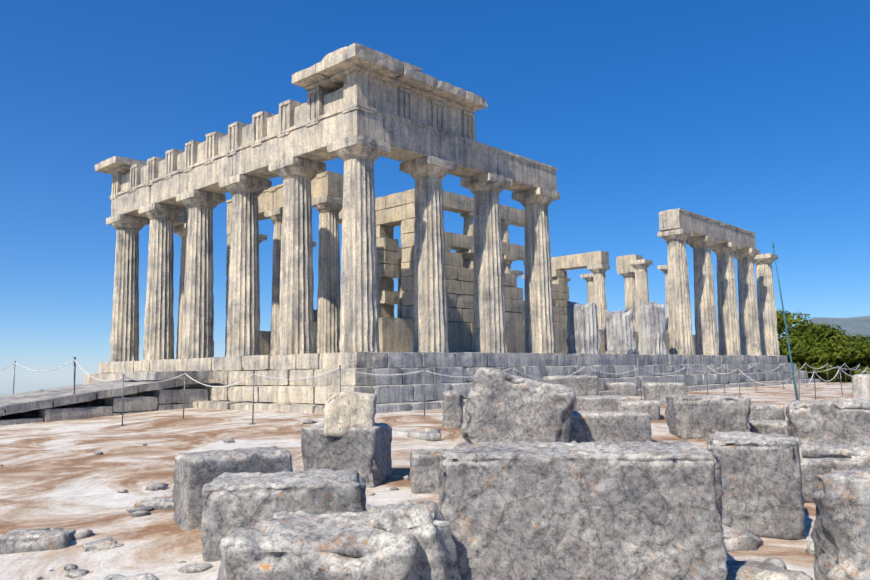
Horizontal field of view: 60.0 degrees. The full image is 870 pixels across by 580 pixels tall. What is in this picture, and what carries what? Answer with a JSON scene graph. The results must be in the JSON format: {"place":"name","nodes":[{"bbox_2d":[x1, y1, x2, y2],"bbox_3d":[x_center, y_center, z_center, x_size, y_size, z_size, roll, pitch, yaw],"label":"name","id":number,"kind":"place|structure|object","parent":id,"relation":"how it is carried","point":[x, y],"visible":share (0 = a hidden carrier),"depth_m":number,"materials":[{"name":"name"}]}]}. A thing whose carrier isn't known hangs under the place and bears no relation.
{"place":"outdoors","nodes":[
{"label":"outdoors","id":0,"kind":"place"},
{"bbox_2d":[0,316,869,579],"bbox_3d":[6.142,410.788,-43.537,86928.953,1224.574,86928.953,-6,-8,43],"label":"ground","id":1,"kind":"structure","parent":0,"point":[57,474],"depth_m":9.49,"materials":[{"name":"beige stone"}]},
{"bbox_2d":[0,529,75,554],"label":"ground rock","id":2,"kind":"object","parent":1,"relation":"on","point":[21,541],"visible":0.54,"depth_m":5.82,"materials":[{"name":"grey stone"}]},
{"bbox_2d":[82,537,123,551],"bbox_3d":[-2.563,1.994,5.821,0.300,0.137,0.225,2,-7,-22],"label":"ground rock","id":3,"kind":"object","parent":1,"relation":"on","point":[105,544],"visible":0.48,"depth_m":5.77,"materials":[{"name":"grey stone"}]},
{"bbox_2d":[0,371,213,425],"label":"ramp","id":4,"kind":"structure","parent":1,"relation":"on","point":[98,399],"depth_m":19.13,"materials":[{"name":"stone"}]},
{"bbox_2d":[102,573,158,579],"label":"ground rock","id":5,"kind":"object","parent":1,"relation":"on","point":[148,576],"visible":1,"depth_m":4.73,"materials":[{"name":"grey stone"}]},
{"bbox_2d":[133,497,173,509],"bbox_3d":[-2.651,2.084,7.271,0.433,0.158,0.308,-1,-6,1],"label":"ground rock","id":6,"kind":"object","parent":1,"relation":"on","point":[161,503],"visible":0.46,"depth_m":7.15,"materials":[{"name":"grey stone"}]},
{"bbox_2d":[178,563,213,572],"bbox_3d":[-1.637,1.938,5.150,0.198,0.127,0.184,-3,-6,20],"label":"ground rock","id":7,"kind":"object","parent":1,"relation":"on","point":[196,568],"visible":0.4,"depth_m":5.11,"materials":[{"name":"grey stone"}]},
{"bbox_2d":[172,446,292,529],"bbox_3d":[-1.794,1.773,6.687,0.961,0.697,0.545,3,-7,-29],"label":"ruin block","id":8,"kind":"object","parent":1,"relation":"on","point":[194,473],"depth_m":6.43,"materials":[{"name":"grey stone"}]},
{"bbox_2d":[201,469,366,561],"bbox_3d":[-1.123,1.751,5.797,1.200,0.657,0.907,0,-6,-6],"label":"ruin block","id":9,"kind":"object","parent":1,"relation":"on","point":[230,501],"depth_m":5.41,"materials":[{"name":"grey stone"}]},
{"bbox_2d":[217,510,418,579],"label":"rock","id":10,"kind":"object","parent":1,"relation":"on","point":[286,545],"visible":0.85,"depth_m":4.06,"materials":[{"name":"grey stone"}]},
{"bbox_2d":[301,423,391,487],"bbox_3d":[-0.977,1.867,8.469,0.882,0.731,0.757,-2,-6,13],"label":"ruin block","id":11,"kind":"object","parent":1,"relation":"on","point":[365,452],"depth_m":8.15,"materials":[{"name":"grey stone"}]},
{"bbox_2d":[323,392,376,436],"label":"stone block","id":12,"kind":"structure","parent":11,"relation":"on","point":[343,412],"depth_m":8.14,"materials":[{"name":"stone"}]},
{"bbox_2d":[365,504,388,512],"bbox_3d":[-0.558,2.033,6.880,0.384,0.135,0.322,0,-6,-8],"label":"ground rock","id":13,"kind":"object","parent":1,"relation":"on","point":[374,509],"visible":0.17,"depth_m":6.79,"materials":[{"name":"grey stone"}]},
{"bbox_2d":[0,419,814,579],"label":"scattered stones","id":14,"kind":"object","parent":1,"relation":"on","point":[73,571],"visible":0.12,"depth_m":6.82,"materials":[{"name":"grey stone"}]},
{"bbox_2d":[369,500,461,579],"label":"rock","id":15,"kind":"object","parent":1,"relation":"on","point":[425,523],"visible":0.71,"depth_m":4.23,"materials":[{"name":"grey stone"}]},
{"bbox_2d":[395,431,441,440],"bbox_3d":[-0.255,2.331,12.070,0.267,0.138,1.025,4,-8,-38],"label":"fallen slab","id":16,"kind":"object","parent":1,"relation":"on","point":[431,436],"depth_m":11.83,"materials":[{"name":"stone"}]},
{"bbox_2d":[69,352,779,413],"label":"temple platform","id":17,"kind":"structure","parent":1,"relation":"on","point":[289,395],"depth_m":19.05,"materials":[{"name":"stone"}]},
{"bbox_2d":[106,214,149,361],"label":"column","id":18,"kind":"structure","parent":17,"relation":"on","point":[124,340],"depth_m":27.19,"materials":[{"name":"stone"}]},
{"bbox_2d":[138,202,185,359],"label":"column","id":19,"kind":"structure","parent":17,"relation":"on","point":[159,332],"depth_m":25.45,"materials":[{"name":"stone"}]},
{"bbox_2d":[173,223,186,358],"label":"column","id":20,"kind":"structure","parent":17,"relation":"on","point":[180,230],"depth_m":29.05,"materials":[{"name":"stone"}]},
{"bbox_2d":[176,190,225,358],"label":"column","id":21,"kind":"structure","parent":17,"relation":"on","point":[198,321],"depth_m":23.72,"materials":[{"name":"stone"}]},
{"bbox_2d":[218,174,271,356],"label":"column","id":22,"kind":"structure","parent":17,"relation":"on","point":[243,315],"depth_m":21.98,"materials":[{"name":"stone"}]},
{"bbox_2d":[259,234,266,243],"bbox_3d":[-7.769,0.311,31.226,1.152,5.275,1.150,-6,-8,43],"label":"column capital","id":23,"kind":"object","parent":17,"relation":"on","point":[262,237],"depth_m":31.38,"materials":[{"name":"stone"}]},
{"bbox_2d":[264,207,282,354],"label":"column","id":24,"kind":"structure","parent":17,"relation":"on","point":[275,215],"depth_m":26.09,"materials":[{"name":"stone"}]},
{"bbox_2d":[268,156,325,354],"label":"column","id":25,"kind":"structure","parent":17,"relation":"on","point":[297,175],"depth_m":20.24,"materials":[{"name":"stone"}]},
{"bbox_2d":[312,195,342,352],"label":"column","id":26,"kind":"structure","parent":17,"relation":"on","point":[329,208],"depth_m":24.36,"materials":[{"name":"stone"}]},
{"bbox_2d":[327,135,390,352],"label":"column","id":27,"kind":"structure","parent":17,"relation":"on","point":[358,155],"depth_m":18.51,"materials":[{"name":"stone"}]},
{"bbox_2d":[397,260,404,318],"bbox_3d":[-1.274,0.820,31.390,0.759,4.102,0.757,-6,-8,43],"label":"column","id":28,"kind":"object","parent":17,"relation":"on","point":[399,310],"visible":0.19,"depth_m":31.27,"materials":[{"name":"stone"}]},
{"bbox_2d":[173,171,695,356],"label":"inner temple walls","id":29,"kind":"structure","parent":17,"relation":"on","point":[392,211],"depth_m":26.66,"materials":[{"name":"stone"}]},
{"bbox_2d":[460,212,474,236],"bbox_3d":[1.316,-2.502,29.273,0.504,0.944,0.500,-6,-8,43],"label":"column","id":30,"kind":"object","parent":29,"relation":"attached to","point":[468,228],"visible":0.9,"depth_m":29.11,"materials":[{"name":"stone"}]},
{"bbox_2d":[501,220,511,242],"bbox_3d":[2.814,-2.355,30.878,0.503,0.944,0.505,-6,-8,43],"label":"column","id":31,"kind":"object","parent":29,"relation":"attached to","point":[504,231],"visible":0.69,"depth_m":30.71,"materials":[{"name":"stone"}]},
{"bbox_2d":[456,249,473,268],"bbox_3d":[1.359,0.521,28.955,0.756,4.104,0.762,-6,-8,43],"label":"column","id":32,"kind":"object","parent":17,"relation":"on","point":[468,257],"visible":0.29,"depth_m":28.88,"materials":[{"name":"stone"}]},
{"bbox_2d":[502,255,516,273],"bbox_3d":[2.860,0.668,30.559,0.760,4.103,0.757,-6,-8,43],"label":"column","id":33,"kind":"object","parent":17,"relation":"on","point":[508,260],"visible":0.21,"depth_m":30.49,"materials":[{"name":"stone"}]},
{"bbox_2d":[511,270,522,286],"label":"column capital","id":34,"kind":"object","parent":17,"relation":"on","point":[518,272],"depth_m":44.19,"materials":[{"name":"stone"}]},
{"bbox_2d":[580,273,605,303],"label":"column","id":35,"kind":"structure","parent":17,"relation":"on","point":[588,277],"depth_m":46.21,"materials":[{"name":"stone"}]},
{"bbox_2d":[373,352,819,412],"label":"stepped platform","id":36,"kind":"structure","parent":17,"relation":"on","point":[389,394],"depth_m":23.54,"materials":[{"name":"stone"}]},
{"bbox_2d":[399,156,456,352],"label":"column","id":37,"kind":"structure","parent":36,"relation":"on","point":[428,174],"depth_m":20.38,"materials":[{"name":"stone"}]},
{"bbox_2d":[460,173,512,352],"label":"column","id":38,"kind":"structure","parent":36,"relation":"on","point":[485,189],"depth_m":22.24,"materials":[{"name":"stone"}]},
{"bbox_2d":[512,187,559,353],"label":"column","id":39,"kind":"structure","parent":36,"relation":"on","point":[539,315],"depth_m":24.10,"materials":[{"name":"stone"}]},
{"bbox_2d":[566,301,600,353],"bbox_3d":[5.112,1.289,26.113,1.166,1.864,1.097,-6,-8,43],"label":"stump","id":40,"kind":"object","parent":36,"relation":"on","point":[583,329],"visible":0.98,"depth_m":25.71,"materials":[{"name":"stone"}]},
{"bbox_2d":[604,310,637,353],"bbox_3d":[6.873,1.551,27.994,1.150,1.687,1.105,-6,-8,43],"label":"stump","id":41,"kind":"object","parent":36,"relation":"on","point":[619,332],"visible":0.94,"depth_m":27.58,"materials":[{"name":"stone"}]},
{"bbox_2d":[638,299,667,354],"bbox_3d":[8.598,1.469,29.893,1.152,2.197,1.153,-6,-8,43],"label":"stump","id":42,"kind":"object","parent":36,"relation":"on","point":[651,326],"visible":0.96,"depth_m":29.46,"materials":[{"name":"stone"}]},
{"bbox_2d":[657,228,694,354],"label":"column","id":43,"kind":"structure","parent":36,"relation":"on","point":[680,332],"depth_m":31.59,"materials":[{"name":"stone"}]},
{"bbox_2d":[686,235,718,354],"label":"column","id":44,"kind":"structure","parent":36,"relation":"on","point":[706,337],"depth_m":33.45,"materials":[{"name":"stone"}]},
{"bbox_2d":[711,242,741,354],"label":"column","id":45,"kind":"structure","parent":36,"relation":"on","point":[728,330],"depth_m":35.32,"materials":[{"name":"stone"}]},
{"bbox_2d":[95,42,755,248],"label":"entablature","id":46,"kind":"structure","parent":45,"relation":"on","point":[406,111],"depth_m":21.01,"materials":[{"name":"stone"}]},
{"bbox_2d":[733,248,761,354],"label":"column","id":47,"kind":"structure","parent":36,"relation":"on","point":[750,342],"depth_m":37.18,"materials":[{"name":"stone"}]},
{"bbox_2d":[753,253,779,354],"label":"column","id":48,"kind":"structure","parent":36,"relation":"on","point":[767,318],"depth_m":39.03,"materials":[{"name":"stone"}]},
{"bbox_2d":[587,264,609,329],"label":"column","id":49,"kind":"structure","parent":17,"relation":"on","point":[598,271],"depth_m":41.73,"materials":[{"name":"stone"}]},
{"bbox_2d":[617,268,635,331],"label":"column","id":50,"kind":"structure","parent":17,"relation":"on","point":[628,275],"depth_m":44.36,"materials":[{"name":"stone"}]},
{"bbox_2d":[628,259,652,331],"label":"column","id":51,"kind":"structure","parent":17,"relation":"on","point":[641,266],"depth_m":40.04,"materials":[{"name":"stone"}]},
{"bbox_2d":[658,265,668,333],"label":"column","id":52,"kind":"structure","parent":17,"relation":"on","point":[664,268],"depth_m":42.79,"materials":[{"name":"stone"}]},
{"bbox_2d":[409,448,446,493],"bbox_3d":[-0.060,1.926,7.946,0.414,0.493,0.410,0,-6,-5],"label":"ruin block","id":53,"kind":"object","parent":1,"relation":"on","point":[424,469],"depth_m":7.75,"materials":[{"name":"grey stone"}]},
{"bbox_2d":[13,357,867,425],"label":"rope barrier posts","id":54,"kind":"object","parent":1,"relation":"on","point":[798,391],"visible":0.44,"depth_m":18.10,"materials":[{"name":"grey metal"}]},
{"bbox_2d":[442,390,463,427],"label":"ruin block","id":55,"kind":"object","parent":1,"relation":"on","point":[452,406],"depth_m":13.52,"materials":[{"name":"grey stone"}]},
{"bbox_2d":[460,367,575,443],"bbox_3d":[1.270,1.875,11.432,1.711,1.428,1.268,-2,-6,6],"label":"ruin block","id":56,"kind":"object","parent":1,"relation":"on","point":[502,406],"depth_m":10.89,"materials":[{"name":"grey stone"}]},
{"bbox_2d":[542,375,598,395],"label":"ruin block","id":57,"kind":"object","parent":1,"relation":"on","point":[576,384],"depth_m":21.95,"materials":[{"name":"grey stone"}]},
{"bbox_2d":[438,439,727,579],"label":"ruin block","id":58,"kind":"object","parent":1,"relation":"on","point":[591,510],"depth_m":4.39,"materials":[{"name":"grey stone"}]},
{"bbox_2d":[573,395,630,410],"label":"ruin block","id":59,"kind":"object","parent":1,"relation":"on","point":[598,403],"depth_m":16.64,"materials":[{"name":"grey stone"}]},
{"bbox_2d":[568,410,651,443],"bbox_3d":[2.245,2.187,11.853,2.081,0.563,0.969,-1,-6,-3],"label":"ruin block","id":60,"kind":"object","parent":1,"relation":"on","point":[618,426],"depth_m":11.42,"materials":[{"name":"grey stone"}]},
{"bbox_2d":[603,382,636,395],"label":"ruin block","id":61,"kind":"object","parent":1,"relation":"on","point":[627,388],"depth_m":24.00,"materials":[{"name":"grey stone"}]},
{"bbox_2d":[618,400,659,419],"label":"ruin block","id":62,"kind":"object","parent":1,"relation":"on","point":[651,408],"depth_m":15.82,"materials":[{"name":"grey stone"}]},
{"bbox_2d":[643,382,685,404],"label":"ruin block","id":63,"kind":"object","parent":1,"relation":"on","point":[660,392],"depth_m":19.93,"materials":[{"name":"grey stone"}]},
{"bbox_2d":[665,394,750,438],"bbox_3d":[4.589,2.174,12.728,1.266,0.854,1.142,-2,-6,9],"label":"ruin block","id":64,"kind":"object","parent":1,"relation":"on","point":[696,416],"depth_m":12.24,"materials":[{"name":"grey stone"}]},
{"bbox_2d":[722,524,756,551],"bbox_3d":[1.964,1.961,5.774,0.830,0.280,0.517,0,-6,-7],"label":"ground rock","id":65,"kind":"object","parent":1,"relation":"on","point":[735,539],"visible":0.17,"depth_m":5.59,"materials":[{"name":"grey stone"}]},
{"bbox_2d":[706,431,805,539],"bbox_3d":[2.702,1.651,6.383,0.735,0.852,0.804,-3,-7,23],"label":"ruin block","id":66,"kind":"object","parent":1,"relation":"on","point":[761,495],"depth_m":6.03,"materials":[{"name":"grey stone"}]},
{"bbox_2d":[748,403,784,419],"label":"ruin block","id":67,"kind":"object","parent":1,"relation":"on","point":[765,411],"depth_m":15.14,"materials":[{"name":"grey stone"}]},
{"bbox_2d":[748,420,788,435],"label":"ruin block","id":68,"kind":"object","parent":1,"relation":"on","point":[767,427],"depth_m":12.57,"materials":[{"name":"grey stone"}]},
{"bbox_2d":[726,557,812,579],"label":"ground rock","id":69,"kind":"object","parent":1,"relation":"on","point":[772,568],"visible":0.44,"depth_m":4.53,"materials":[{"name":"grey stone"}]},
{"bbox_2d":[772,243,797,399],"bbox_3d":[8.321,0.943,17.856,0.403,4.172,0.048,-1,-6,1],"label":"lightning mast","id":70,"kind":"object","parent":1,"relation":"on","point":[796,396],"visible":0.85,"depth_m":17.83,"materials":[{"name":"metal"}]},
{"bbox_2d":[776,310,815,353],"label":"pine tree","id":71,"kind":"object","parent":1,"relation":"on","point":[790,321],"visible":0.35,"depth_m":71.52,"materials":[{"name":"green plant"}]},
{"bbox_2d":[773,359,823,380],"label":"pine tree","id":72,"kind":"object","parent":1,"relation":"on","point":[809,376],"visible":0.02,"depth_m":71.50,"materials":[{"name":"green plant"}]},
{"bbox_2d":[779,323,869,381],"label":"pine tree","id":73,"kind":"object","parent":1,"relation":"on","point":[827,333],"visible":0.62,"depth_m":68.69,"materials":[{"name":"green plant"}]},
{"bbox_2d":[785,397,869,445],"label":"ruin block","id":74,"kind":"object","parent":1,"relation":"on","point":[842,421],"depth_m":10.82,"materials":[{"name":"grey stone"}]},
{"bbox_2d":[787,333,869,382],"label":"bush","id":75,"kind":"object","parent":1,"relation":"on","point":[815,364],"visible":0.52,"depth_m":68.11,"materials":[{"name":"green plant"}]},
{"bbox_2d":[799,443,869,502],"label":"ruin block","id":76,"kind":"object","parent":1,"relation":"on","point":[819,459],"depth_m":7.36,"materials":[{"name":"grey stone"}]},
{"bbox_2d":[810,466,869,579],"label":"ruin block","id":77,"kind":"object","parent":1,"relation":"on","point":[840,535],"depth_m":4.17,"materials":[{"name":"grey stone"}]},
{"bbox_2d":[815,360,869,382],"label":"bush","id":78,"kind":"object","parent":1,"relation":"on","point":[848,377],"visible":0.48,"depth_m":68.58,"materials":[{"name":"green plant"}]},
{"bbox_2d":[831,333,869,365],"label":"pine tree","id":79,"kind":"object","parent":1,"relation":"on","point":[865,341],"visible":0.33,"depth_m":68.38,"materials":[{"name":"green plant"}]},
{"bbox_2d":[831,363,869,382],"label":"pine tree","id":80,"kind":"object","parent":1,"relation":"on","point":[845,381],"visible":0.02,"depth_m":69.97,"materials":[{"name":"green plant"}]},
{"bbox_2d":[852,374,869,400],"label":"ruin block","id":81,"kind":"object","parent":1,"relation":"on","point":[861,386],"depth_m":19.61,"materials":[{"name":"stone"}]},
{"bbox_2d":[0,359,869,394],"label":"barrier rope","id":82,"kind":"object","parent":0,"point":[458,376],"visible":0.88,"depth_m":18.11,"materials":[{"name":"grey fabric"}]},
{"bbox_2d":[0,0,869,396],"label":"sky","id":83,"kind":"structure","parent":0,"point":[750,115],"materials":[{"name":"blue"}]}
]}

